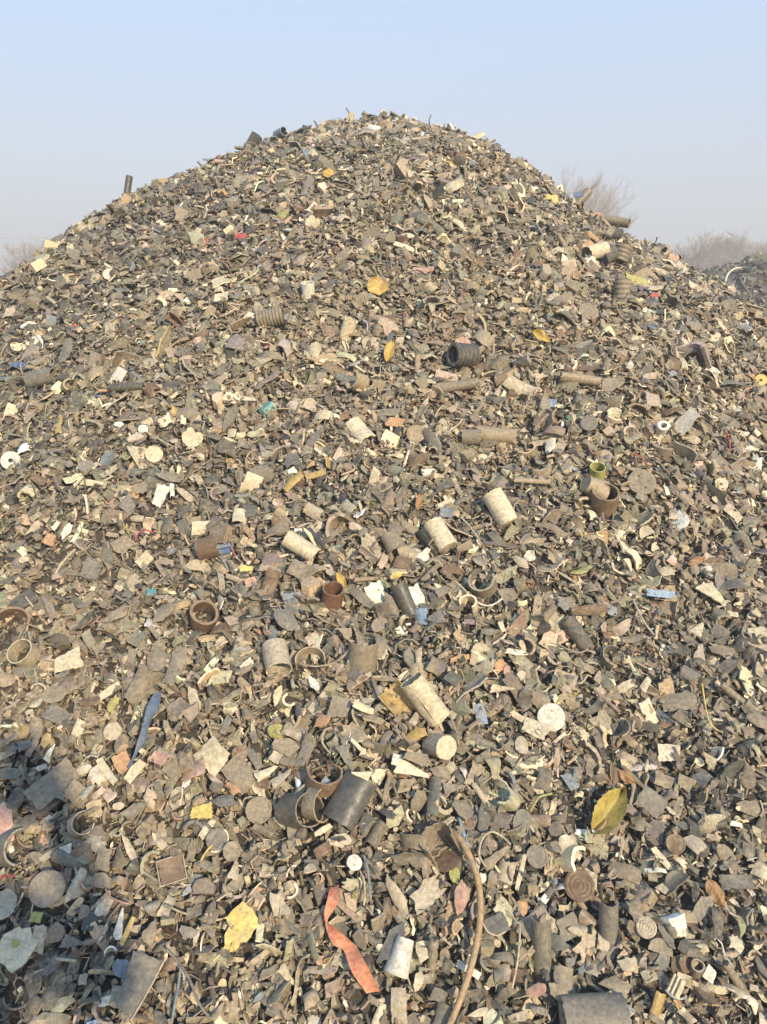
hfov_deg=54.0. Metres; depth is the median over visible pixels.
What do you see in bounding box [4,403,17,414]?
plastic shard
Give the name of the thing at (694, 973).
pipe stub
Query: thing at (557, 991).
plastic shard
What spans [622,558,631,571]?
plastic shard
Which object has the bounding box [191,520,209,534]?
plastic shard
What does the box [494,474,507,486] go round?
plastic shard
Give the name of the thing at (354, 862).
white plug
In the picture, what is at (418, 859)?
plastic shard
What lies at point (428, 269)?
plastic shard
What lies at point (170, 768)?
plastic shard
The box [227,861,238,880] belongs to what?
plastic shard
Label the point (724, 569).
plastic shard
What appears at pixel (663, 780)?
plastic shard
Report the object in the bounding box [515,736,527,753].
plastic shard
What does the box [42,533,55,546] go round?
plastic shard
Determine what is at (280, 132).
pipe stub
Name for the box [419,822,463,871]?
broken cup
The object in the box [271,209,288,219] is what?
plastic shard
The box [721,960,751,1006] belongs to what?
branch piece
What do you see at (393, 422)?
plastic shard
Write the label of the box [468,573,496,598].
half ring
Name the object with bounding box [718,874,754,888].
plastic shard
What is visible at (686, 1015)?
plastic shard
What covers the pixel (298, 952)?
plastic shard
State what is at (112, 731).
round lid
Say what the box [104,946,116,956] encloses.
half ring
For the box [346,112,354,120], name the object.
plastic shard
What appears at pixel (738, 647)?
plastic shard
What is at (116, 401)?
wire bit
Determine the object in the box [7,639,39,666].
pipe ring
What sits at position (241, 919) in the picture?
plastic shard
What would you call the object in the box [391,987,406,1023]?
plastic shard
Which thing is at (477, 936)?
garden hose
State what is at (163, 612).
plastic shard
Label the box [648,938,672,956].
plastic shard
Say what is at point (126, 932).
plastic shard
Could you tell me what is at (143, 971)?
ribbed plate
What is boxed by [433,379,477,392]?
bark log
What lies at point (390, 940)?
plastic shard
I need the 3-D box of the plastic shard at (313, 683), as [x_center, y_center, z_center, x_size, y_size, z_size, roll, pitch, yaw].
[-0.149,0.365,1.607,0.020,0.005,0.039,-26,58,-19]
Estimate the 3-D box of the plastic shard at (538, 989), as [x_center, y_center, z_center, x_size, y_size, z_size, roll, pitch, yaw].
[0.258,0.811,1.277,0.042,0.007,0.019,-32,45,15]
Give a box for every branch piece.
[425,934,438,991]
[556,233,569,250]
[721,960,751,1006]
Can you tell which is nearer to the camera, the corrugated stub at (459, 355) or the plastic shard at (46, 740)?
the plastic shard at (46, 740)
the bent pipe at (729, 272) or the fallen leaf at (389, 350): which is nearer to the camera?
the fallen leaf at (389, 350)
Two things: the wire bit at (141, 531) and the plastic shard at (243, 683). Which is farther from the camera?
the wire bit at (141, 531)
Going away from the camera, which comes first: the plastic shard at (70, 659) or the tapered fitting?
the tapered fitting
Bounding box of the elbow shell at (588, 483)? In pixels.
[580,475,609,498]
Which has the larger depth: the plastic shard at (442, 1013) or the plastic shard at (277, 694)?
the plastic shard at (277, 694)
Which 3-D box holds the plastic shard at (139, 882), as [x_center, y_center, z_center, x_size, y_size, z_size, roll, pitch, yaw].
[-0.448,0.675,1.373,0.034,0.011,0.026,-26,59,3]
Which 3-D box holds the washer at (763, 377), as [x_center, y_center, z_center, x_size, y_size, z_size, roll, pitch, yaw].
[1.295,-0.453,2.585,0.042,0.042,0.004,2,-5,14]
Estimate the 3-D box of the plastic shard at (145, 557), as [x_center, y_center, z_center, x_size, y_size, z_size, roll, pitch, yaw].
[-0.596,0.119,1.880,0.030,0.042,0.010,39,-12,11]
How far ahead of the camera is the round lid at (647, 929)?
1.36 m
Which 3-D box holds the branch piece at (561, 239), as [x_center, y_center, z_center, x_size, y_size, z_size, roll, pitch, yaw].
[0.698,-1.042,2.927,0.020,0.087,0.019,-28,0,20]
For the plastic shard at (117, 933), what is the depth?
1.32 m
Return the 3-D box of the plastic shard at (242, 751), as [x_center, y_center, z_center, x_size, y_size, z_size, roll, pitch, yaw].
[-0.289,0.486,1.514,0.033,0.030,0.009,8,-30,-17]
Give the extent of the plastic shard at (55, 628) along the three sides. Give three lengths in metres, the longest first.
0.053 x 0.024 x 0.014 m
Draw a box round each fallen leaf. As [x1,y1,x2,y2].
[321,168,334,177]
[336,572,346,587]
[367,275,387,296]
[384,340,394,362]
[415,493,422,511]
[532,329,549,341]
[582,787,627,841]
[618,770,634,783]
[688,556,705,565]
[705,879,725,906]
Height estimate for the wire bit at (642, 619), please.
0.064 m
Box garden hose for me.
[446,828,483,1023]
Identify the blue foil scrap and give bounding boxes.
[216,543,233,553]
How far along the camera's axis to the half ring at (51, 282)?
2.83 m
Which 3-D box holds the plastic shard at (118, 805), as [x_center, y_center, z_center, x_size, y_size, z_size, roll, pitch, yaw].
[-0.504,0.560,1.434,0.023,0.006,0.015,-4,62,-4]
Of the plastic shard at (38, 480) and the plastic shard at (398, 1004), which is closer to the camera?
the plastic shard at (398, 1004)
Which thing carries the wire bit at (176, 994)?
on the scrap litter at (366, 136)
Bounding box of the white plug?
[347,854,361,873]
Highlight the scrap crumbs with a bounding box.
[0,283,766,1023]
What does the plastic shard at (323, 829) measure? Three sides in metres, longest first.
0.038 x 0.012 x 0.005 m
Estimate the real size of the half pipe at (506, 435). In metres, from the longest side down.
0.117 x 0.046 x 0.025 m
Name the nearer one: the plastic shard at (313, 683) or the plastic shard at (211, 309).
the plastic shard at (313, 683)
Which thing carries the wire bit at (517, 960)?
on the scrap litter at (366, 136)
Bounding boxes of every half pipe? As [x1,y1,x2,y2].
[194,534,221,560]
[347,640,378,672]
[390,580,417,616]
[462,429,481,445]
[475,426,515,443]
[531,917,551,986]
[560,614,592,650]
[598,900,618,955]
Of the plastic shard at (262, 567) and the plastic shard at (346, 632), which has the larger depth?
the plastic shard at (262, 567)
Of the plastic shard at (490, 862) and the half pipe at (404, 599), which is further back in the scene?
the half pipe at (404, 599)
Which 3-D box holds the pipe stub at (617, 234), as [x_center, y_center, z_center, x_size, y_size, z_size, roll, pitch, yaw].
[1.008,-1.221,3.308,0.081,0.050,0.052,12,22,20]
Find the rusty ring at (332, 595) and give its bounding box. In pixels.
[321,581,343,610]
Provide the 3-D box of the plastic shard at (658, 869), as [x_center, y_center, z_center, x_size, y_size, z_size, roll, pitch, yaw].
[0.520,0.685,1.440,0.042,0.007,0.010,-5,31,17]
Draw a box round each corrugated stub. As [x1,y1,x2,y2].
[255,306,286,329]
[446,342,479,368]
[613,279,630,298]
[615,242,632,263]
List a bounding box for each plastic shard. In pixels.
[0,573,26,585]
[0,672,15,686]
[0,767,21,779]
[0,803,14,841]
[0,888,16,919]
[2,307,18,317]
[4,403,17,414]
[6,787,24,815]
[8,540,25,551]
[9,362,29,369]
[13,725,29,740]
[13,813,36,835]
[17,739,30,751]
[23,757,78,809]
[24,994,42,1021]
[28,716,42,739]
[29,696,41,707]
[29,911,43,922]
[30,475,47,484]
[31,924,46,954]
[36,1012,70,1023]
[40,703,73,724]
[40,733,51,748]
[41,983,66,1011]
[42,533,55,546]
[42,686,65,702]
[43,744,54,762]
[49,618,65,635]
[51,848,83,869]
[54,646,83,673]
[55,414,61,433]
[59,338,72,362]
[59,843,71,853]
[59,934,82,947]
[61,523,72,538]
[61,832,83,847]
[62,778,93,808]
[63,983,76,993]
[71,718,84,738]
[76,479,102,485]
[77,764,92,774]
[78,225,91,238]
[78,696,99,706]
[79,557,101,579]
[81,910,97,930]
[87,273,99,284]
[89,872,111,888]
[91,643,105,655]
[93,995,111,1006]
[94,849,111,870]
[96,757,116,784]
[98,682,119,700]
[99,451,115,469]
[102,606,128,621]
[107,697,119,712]
[110,366,127,381]
[110,535,135,553]
[111,750,130,774]
[111,959,128,978]
[112,802,124,809]
[113,908,123,939]
[119,802,147,816]
[119,916,134,945]
[121,574,138,580]
[121,833,137,862]
[123,665,164,704]
[124,759,145,783]
[126,630,148,646]
[131,487,139,498]
[131,874,145,889]
[135,550,153,567]
[142,919,156,947]
[146,588,156,595]
[147,648,166,671]
[147,750,168,765]
[152,484,168,507]
[152,602,176,622]
[153,330,178,341]
[155,472,181,482]
[155,556,169,565]
[157,895,175,916]
[162,645,187,685]
[162,759,179,776]
[176,407,200,418]
[176,487,193,501]
[179,925,199,938]
[183,559,210,571]
[185,904,201,920]
[188,687,200,709]
[190,802,212,818]
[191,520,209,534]
[193,736,229,776]
[198,819,215,839]
[204,304,215,320]
[208,582,218,588]
[210,484,226,494]
[210,1002,223,1020]
[211,794,236,806]
[213,291,227,301]
[213,901,258,960]
[219,715,231,734]
[220,753,256,794]
[222,405,238,431]
[224,781,240,795]
[227,429,235,437]
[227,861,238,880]
[231,746,247,760]
[232,508,246,524]
[234,233,246,238]
[237,676,251,693]
[239,566,252,571]
[244,576,257,587]
[246,747,262,769]
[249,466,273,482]
[254,765,277,781]
[258,563,280,571]
[259,963,278,980]
[261,567,279,599]
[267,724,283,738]
[268,750,283,764]
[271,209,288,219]
[271,768,290,788]
[272,738,299,756]
[273,685,281,705]
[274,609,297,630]
[281,721,308,740]
[282,471,303,491]
[282,592,301,599]
[282,844,287,856]
[286,559,313,578]
[293,940,302,956]
[297,731,315,763]
[300,398,317,411]
[303,502,323,520]
[303,700,325,716]
[303,863,316,873]
[305,469,325,479]
[309,676,319,690]
[313,271,324,280]
[313,841,331,860]
[314,715,329,726]
[314,823,332,836]
[321,776,330,798]
[322,528,343,539]
[326,696,352,717]
[335,744,354,771]
[338,628,351,638]
[339,499,355,514]
[345,417,375,443]
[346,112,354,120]
[349,588,374,608]
[352,700,373,713]
[368,465,380,486]
[371,617,386,631]
[371,850,383,865]
[376,922,405,962]
[377,650,388,659]
[384,592,398,620]
[385,417,404,426]
[386,876,408,919]
[390,571,401,578]
[391,753,400,766]
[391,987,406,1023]
[393,556,412,570]
[393,759,428,777]
[402,233,414,237]
[402,751,428,766]
[403,647,413,667]
[405,849,434,870]
[407,727,426,740]
[408,583,425,607]
[409,788,426,813]
[409,872,446,914]
[412,266,433,272]
[413,971,423,991]
[415,648,421,661]
[424,427,441,455]
[425,655,445,678]
[426,609,446,622]
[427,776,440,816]
[429,764,449,779]
[429,986,447,1002]
[433,1002,451,1023]
[434,585,447,597]
[440,507,455,517]
[442,783,464,794]
[444,175,463,194]
[449,867,459,882]
[452,799,473,818]
[454,879,469,915]
[456,539,473,552]
[456,960,481,979]
[469,131,485,138]
[471,643,489,652]
[472,782,489,806]
[480,873,487,882]
[484,845,509,871]
[484,912,509,937]
[490,684,514,692]
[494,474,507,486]
[495,659,506,672]
[497,860,515,884]
[497,987,516,1002]
[498,588,519,604]
[501,639,513,644]
[502,375,539,399]
[504,665,509,675]
[507,1010,528,1022]
[509,968,528,982]
[512,556,528,568]
[512,809,531,836]
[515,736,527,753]
[515,854,526,890]
[516,900,527,915]
[524,550,535,560]
[525,982,545,997]
[531,605,557,630]
[531,781,543,794]
[535,766,551,792]
[543,194,557,203]
[545,438,555,453]
[548,982,568,1005]
[549,399,556,406]
[551,935,567,950]
[554,291,573,305]
[554,965,572,993]
[556,911,583,941]
[557,597,576,610]
[558,834,578,861]
[570,565,591,574]
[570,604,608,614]
[573,191,583,196]
[587,231,599,241]
[598,976,632,995]
[602,378,623,393]
[607,606,616,614]
[617,957,637,972]
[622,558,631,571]
[622,634,644,642]
[634,785,667,818]
[639,526,654,537]
[640,676,650,692]
[644,285,663,290]
[644,867,666,872]
[645,298,658,306]
[646,588,676,597]
[647,991,665,1022]
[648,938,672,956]
[650,254,665,258]
[651,847,670,869]
[654,770,674,788]
[658,744,680,760]
[658,923,675,948]
[659,693,697,711]
[660,566,675,575]
[664,870,689,893]
[667,253,678,262]
[669,510,688,519]
[674,407,699,436]
[675,261,688,271]
[676,665,700,681]
[677,1007,696,1023]
[683,835,706,853]
[687,436,700,443]
[688,280,698,287]
[690,622,703,637]
[691,773,707,787]
[691,895,713,922]
[692,643,704,660]
[695,583,724,604]
[702,964,716,983]
[703,751,716,768]
[709,562,737,577]
[709,623,730,638]
[711,495,742,522]
[715,778,727,789]
[716,844,735,860]
[717,578,746,590]
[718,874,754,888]
[719,380,744,384]
[721,298,737,312]
[726,611,738,616]
[728,934,743,953]
[729,642,743,652]
[736,800,761,816]
[742,516,762,527]
[746,713,766,728]
[750,610,760,616]
[750,860,766,880]
[759,532,766,539]
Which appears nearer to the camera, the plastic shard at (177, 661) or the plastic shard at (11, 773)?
the plastic shard at (11, 773)
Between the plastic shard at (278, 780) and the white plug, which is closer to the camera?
the white plug
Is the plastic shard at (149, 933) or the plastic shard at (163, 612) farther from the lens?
the plastic shard at (163, 612)
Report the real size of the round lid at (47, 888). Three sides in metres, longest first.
0.060 x 0.060 x 0.007 m
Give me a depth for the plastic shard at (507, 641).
1.69 m
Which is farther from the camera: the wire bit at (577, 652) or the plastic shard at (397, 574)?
the plastic shard at (397, 574)
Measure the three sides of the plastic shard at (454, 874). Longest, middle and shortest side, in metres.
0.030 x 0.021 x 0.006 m
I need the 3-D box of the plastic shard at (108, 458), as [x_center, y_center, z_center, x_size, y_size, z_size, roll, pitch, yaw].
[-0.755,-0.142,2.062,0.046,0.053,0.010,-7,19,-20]
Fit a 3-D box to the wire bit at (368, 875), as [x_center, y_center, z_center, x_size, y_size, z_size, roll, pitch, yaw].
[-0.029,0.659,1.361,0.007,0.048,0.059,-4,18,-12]
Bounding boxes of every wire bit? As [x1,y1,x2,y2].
[0,873,13,880]
[105,393,127,409]
[105,888,128,904]
[134,529,153,540]
[166,948,209,1018]
[170,968,181,1021]
[200,844,212,861]
[299,649,347,666]
[321,726,331,753]
[359,869,365,905]
[363,855,371,898]
[460,517,481,544]
[477,598,502,606]
[478,831,510,867]
[483,922,506,935]
[511,925,520,987]
[529,792,551,811]
[557,642,588,653]
[630,451,648,467]
[632,599,654,634]
[701,683,722,732]
[724,430,730,451]
[742,387,751,401]
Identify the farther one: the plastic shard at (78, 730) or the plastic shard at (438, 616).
the plastic shard at (438, 616)
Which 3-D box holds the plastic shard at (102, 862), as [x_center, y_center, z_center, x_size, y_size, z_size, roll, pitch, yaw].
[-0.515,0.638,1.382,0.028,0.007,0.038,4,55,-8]
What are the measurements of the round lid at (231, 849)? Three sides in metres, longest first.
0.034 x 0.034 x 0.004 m
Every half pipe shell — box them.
[281,531,320,563]
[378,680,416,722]
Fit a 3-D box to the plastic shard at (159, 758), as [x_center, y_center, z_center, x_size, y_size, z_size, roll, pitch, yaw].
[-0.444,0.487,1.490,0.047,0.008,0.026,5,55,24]
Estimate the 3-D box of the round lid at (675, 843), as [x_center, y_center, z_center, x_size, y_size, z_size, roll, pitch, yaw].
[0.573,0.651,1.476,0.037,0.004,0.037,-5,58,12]
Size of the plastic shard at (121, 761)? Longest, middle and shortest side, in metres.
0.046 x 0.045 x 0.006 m
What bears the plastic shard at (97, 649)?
on the scrap litter at (366, 136)
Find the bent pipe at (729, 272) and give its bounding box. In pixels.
[724,267,741,281]
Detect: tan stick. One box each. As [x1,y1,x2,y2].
[513,477,550,484]
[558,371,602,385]
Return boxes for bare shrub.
[0,232,51,273]
[671,229,744,266]
[672,234,731,272]
[686,227,763,269]
[721,224,764,262]
[731,236,766,262]
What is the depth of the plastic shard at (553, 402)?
2.24 m
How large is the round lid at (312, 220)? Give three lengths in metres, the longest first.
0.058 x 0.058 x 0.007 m
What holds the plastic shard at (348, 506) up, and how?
on the scrap litter at (366, 136)
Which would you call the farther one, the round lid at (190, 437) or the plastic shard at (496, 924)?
the round lid at (190, 437)
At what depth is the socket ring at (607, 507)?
1.98 m
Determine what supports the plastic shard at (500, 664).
on the scrap litter at (366, 136)
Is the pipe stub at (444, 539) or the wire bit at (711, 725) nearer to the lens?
the wire bit at (711, 725)
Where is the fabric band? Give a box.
[324,884,379,992]
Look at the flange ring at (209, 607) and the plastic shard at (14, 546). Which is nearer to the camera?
the flange ring at (209, 607)
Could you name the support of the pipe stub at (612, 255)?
on the pipe stub at (599, 250)
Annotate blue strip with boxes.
[128,690,161,767]
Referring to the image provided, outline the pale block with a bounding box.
[0,927,38,972]
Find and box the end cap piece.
[422,733,456,759]
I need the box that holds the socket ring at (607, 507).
[589,483,619,517]
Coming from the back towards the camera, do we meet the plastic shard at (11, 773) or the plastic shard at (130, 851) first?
the plastic shard at (11, 773)
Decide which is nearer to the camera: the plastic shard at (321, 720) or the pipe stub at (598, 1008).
the pipe stub at (598, 1008)
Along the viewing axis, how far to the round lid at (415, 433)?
2.14 m
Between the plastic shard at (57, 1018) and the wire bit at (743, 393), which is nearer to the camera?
the plastic shard at (57, 1018)
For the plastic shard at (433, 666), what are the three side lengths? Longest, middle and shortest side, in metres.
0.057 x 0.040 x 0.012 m
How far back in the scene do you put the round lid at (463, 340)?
2.44 m
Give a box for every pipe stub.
[24,368,57,387]
[124,175,132,192]
[244,131,261,147]
[261,638,291,677]
[273,126,287,138]
[274,792,323,828]
[301,281,314,298]
[340,317,357,341]
[380,530,406,555]
[400,672,449,726]
[423,517,457,553]
[482,487,517,529]
[558,992,631,1023]
[575,188,591,204]
[581,241,610,259]
[596,244,617,266]
[604,215,630,227]
[606,228,623,239]
[655,420,669,437]
[689,959,704,978]
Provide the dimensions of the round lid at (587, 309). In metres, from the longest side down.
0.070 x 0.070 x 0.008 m
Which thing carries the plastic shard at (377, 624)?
on the scrap litter at (366, 136)
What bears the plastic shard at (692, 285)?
on the scrap litter at (366, 136)
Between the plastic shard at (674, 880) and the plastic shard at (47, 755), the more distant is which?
the plastic shard at (47, 755)
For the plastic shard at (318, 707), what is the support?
on the scrap litter at (366, 136)
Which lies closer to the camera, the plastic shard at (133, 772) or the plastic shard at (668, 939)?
the plastic shard at (668, 939)
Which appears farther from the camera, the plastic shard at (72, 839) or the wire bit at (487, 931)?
the plastic shard at (72, 839)
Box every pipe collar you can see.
[301,787,328,822]
[305,764,342,797]
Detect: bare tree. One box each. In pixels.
[555,163,640,234]
[585,183,618,214]
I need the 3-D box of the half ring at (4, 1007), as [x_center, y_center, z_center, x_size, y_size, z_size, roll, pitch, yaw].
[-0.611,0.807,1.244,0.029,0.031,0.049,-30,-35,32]
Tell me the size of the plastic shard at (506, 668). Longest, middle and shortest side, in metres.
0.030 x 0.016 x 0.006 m
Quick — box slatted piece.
[664,973,686,999]
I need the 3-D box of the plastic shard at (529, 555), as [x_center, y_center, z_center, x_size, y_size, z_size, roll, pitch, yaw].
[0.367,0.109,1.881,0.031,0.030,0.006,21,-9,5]
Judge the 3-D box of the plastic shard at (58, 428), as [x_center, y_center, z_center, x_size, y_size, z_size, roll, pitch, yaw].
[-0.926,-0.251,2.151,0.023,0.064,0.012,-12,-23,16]
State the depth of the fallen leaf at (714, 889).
1.41 m
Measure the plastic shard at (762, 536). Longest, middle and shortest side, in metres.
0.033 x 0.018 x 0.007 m
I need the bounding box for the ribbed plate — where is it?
[115,950,166,1020]
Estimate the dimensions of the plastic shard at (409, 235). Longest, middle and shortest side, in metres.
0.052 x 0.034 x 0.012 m
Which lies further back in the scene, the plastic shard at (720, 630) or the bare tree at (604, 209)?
the bare tree at (604, 209)
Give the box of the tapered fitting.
[383,935,413,978]
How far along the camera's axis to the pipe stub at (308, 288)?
2.52 m
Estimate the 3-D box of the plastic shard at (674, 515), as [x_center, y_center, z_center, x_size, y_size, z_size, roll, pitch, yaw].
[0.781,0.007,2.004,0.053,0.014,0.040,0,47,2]
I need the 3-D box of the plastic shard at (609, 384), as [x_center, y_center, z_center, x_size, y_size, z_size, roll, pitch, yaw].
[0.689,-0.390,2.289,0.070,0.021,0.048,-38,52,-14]
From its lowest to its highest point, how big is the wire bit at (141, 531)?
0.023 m
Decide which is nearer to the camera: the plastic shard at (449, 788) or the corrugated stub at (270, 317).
the plastic shard at (449, 788)
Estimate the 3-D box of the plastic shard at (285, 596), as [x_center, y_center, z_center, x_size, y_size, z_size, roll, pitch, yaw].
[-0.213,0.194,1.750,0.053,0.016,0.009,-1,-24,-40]
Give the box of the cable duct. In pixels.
[719,681,745,705]
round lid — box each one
[29,870,65,907]
[103,268,115,279]
[103,722,121,740]
[138,425,147,432]
[145,446,162,462]
[182,427,202,446]
[206,828,228,852]
[223,841,240,860]
[245,797,271,823]
[284,313,292,321]
[305,215,319,227]
[407,425,424,442]
[455,337,470,343]
[526,845,547,867]
[537,703,564,731]
[564,869,594,902]
[578,303,598,320]
[580,415,597,430]
[627,469,655,494]
[636,916,656,938]
[666,834,685,853]
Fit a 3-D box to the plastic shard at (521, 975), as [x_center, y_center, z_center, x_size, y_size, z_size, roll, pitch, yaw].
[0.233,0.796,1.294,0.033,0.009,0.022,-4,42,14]
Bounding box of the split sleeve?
[416,528,437,555]
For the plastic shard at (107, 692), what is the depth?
1.61 m
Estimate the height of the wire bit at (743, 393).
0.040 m
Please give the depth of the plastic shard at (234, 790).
1.48 m
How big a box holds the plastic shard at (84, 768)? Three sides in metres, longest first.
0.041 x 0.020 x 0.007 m
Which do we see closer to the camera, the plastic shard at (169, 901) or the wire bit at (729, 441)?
the plastic shard at (169, 901)
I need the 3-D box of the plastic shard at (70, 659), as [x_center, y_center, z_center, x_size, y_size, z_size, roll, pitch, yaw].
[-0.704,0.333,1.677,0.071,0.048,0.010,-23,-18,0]
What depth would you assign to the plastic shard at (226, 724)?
1.55 m
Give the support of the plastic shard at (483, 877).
on the scrap litter at (366, 136)
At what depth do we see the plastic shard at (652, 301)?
2.77 m
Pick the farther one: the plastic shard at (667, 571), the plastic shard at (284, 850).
the plastic shard at (667, 571)
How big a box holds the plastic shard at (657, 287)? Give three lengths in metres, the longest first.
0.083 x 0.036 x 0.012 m
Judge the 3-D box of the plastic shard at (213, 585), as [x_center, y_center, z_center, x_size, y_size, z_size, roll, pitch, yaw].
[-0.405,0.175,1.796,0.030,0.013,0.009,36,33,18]
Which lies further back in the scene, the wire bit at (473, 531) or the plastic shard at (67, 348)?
the plastic shard at (67, 348)
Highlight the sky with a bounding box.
[0,0,766,275]
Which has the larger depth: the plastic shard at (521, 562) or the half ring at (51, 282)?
the half ring at (51, 282)
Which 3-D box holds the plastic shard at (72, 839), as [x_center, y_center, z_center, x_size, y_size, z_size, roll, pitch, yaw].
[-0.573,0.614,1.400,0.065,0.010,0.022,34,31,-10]
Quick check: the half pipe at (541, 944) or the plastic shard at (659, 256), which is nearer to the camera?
the half pipe at (541, 944)
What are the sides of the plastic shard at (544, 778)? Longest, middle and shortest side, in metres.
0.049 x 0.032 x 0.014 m
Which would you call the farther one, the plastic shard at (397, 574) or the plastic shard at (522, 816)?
the plastic shard at (397, 574)
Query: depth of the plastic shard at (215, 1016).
1.22 m
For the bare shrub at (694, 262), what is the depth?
29.31 m
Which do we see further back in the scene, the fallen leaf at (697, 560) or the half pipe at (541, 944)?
the fallen leaf at (697, 560)
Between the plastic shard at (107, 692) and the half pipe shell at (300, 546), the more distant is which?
the half pipe shell at (300, 546)
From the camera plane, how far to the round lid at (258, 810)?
1.45 m
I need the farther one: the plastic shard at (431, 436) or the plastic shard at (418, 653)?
the plastic shard at (431, 436)
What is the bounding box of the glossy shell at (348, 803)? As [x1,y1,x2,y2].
[322,769,376,831]
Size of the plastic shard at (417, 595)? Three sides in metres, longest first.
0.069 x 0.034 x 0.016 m
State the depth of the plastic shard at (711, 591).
1.88 m
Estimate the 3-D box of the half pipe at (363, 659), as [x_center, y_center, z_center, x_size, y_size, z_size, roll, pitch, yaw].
[-0.045,0.314,1.632,0.065,0.065,0.029,4,10,-1]
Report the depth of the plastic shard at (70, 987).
1.26 m
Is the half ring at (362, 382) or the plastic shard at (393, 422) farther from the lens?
the half ring at (362, 382)
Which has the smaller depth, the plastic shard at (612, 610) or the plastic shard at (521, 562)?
the plastic shard at (612, 610)
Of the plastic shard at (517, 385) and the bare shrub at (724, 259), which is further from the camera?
the bare shrub at (724, 259)
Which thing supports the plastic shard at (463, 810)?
on the scrap litter at (366, 136)
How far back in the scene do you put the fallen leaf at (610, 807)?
1.50 m
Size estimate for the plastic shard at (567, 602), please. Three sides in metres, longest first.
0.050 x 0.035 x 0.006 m
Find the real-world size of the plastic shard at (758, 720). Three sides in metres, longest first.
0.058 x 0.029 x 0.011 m
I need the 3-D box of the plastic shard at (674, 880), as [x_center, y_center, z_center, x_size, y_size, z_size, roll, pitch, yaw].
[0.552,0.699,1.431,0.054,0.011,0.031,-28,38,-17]
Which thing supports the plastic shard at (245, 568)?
on the scrap litter at (366, 136)
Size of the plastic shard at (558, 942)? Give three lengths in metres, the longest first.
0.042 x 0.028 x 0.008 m
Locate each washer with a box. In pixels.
[0,451,20,468]
[714,478,727,490]
[754,374,766,385]
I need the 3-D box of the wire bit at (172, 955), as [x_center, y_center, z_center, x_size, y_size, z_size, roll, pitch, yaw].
[-0.325,0.783,1.254,0.122,0.057,0.011,16,24,42]
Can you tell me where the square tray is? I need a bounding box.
[156,853,187,887]
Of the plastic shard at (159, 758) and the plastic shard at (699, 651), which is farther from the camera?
the plastic shard at (699, 651)
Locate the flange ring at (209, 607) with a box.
[188,600,218,632]
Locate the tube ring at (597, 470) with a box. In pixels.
[589,462,605,479]
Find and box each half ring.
[0,606,29,629]
[0,828,23,867]
[0,987,30,1011]
[47,274,64,285]
[67,810,93,837]
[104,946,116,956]
[279,693,294,707]
[295,646,325,669]
[345,372,368,391]
[459,595,477,613]
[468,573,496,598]
[599,645,618,671]
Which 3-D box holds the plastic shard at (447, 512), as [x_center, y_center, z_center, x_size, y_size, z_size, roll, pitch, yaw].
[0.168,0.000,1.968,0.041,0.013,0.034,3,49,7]
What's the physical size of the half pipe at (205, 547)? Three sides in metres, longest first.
0.057 x 0.057 x 0.022 m
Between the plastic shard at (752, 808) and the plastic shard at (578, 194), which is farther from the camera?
the plastic shard at (578, 194)
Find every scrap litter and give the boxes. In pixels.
[0,110,766,1023]
[700,248,766,307]
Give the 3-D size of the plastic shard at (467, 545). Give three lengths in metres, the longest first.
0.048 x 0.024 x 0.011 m
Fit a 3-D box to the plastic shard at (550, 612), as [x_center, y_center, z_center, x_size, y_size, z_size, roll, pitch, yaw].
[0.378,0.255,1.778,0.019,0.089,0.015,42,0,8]
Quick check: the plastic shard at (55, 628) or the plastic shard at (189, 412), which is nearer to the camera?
the plastic shard at (55, 628)
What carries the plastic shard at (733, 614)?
on the scrap litter at (366, 136)
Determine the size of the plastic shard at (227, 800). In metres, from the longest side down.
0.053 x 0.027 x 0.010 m
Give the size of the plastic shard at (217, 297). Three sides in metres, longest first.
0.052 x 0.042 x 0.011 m
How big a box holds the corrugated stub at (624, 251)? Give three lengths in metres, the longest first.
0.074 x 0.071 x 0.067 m

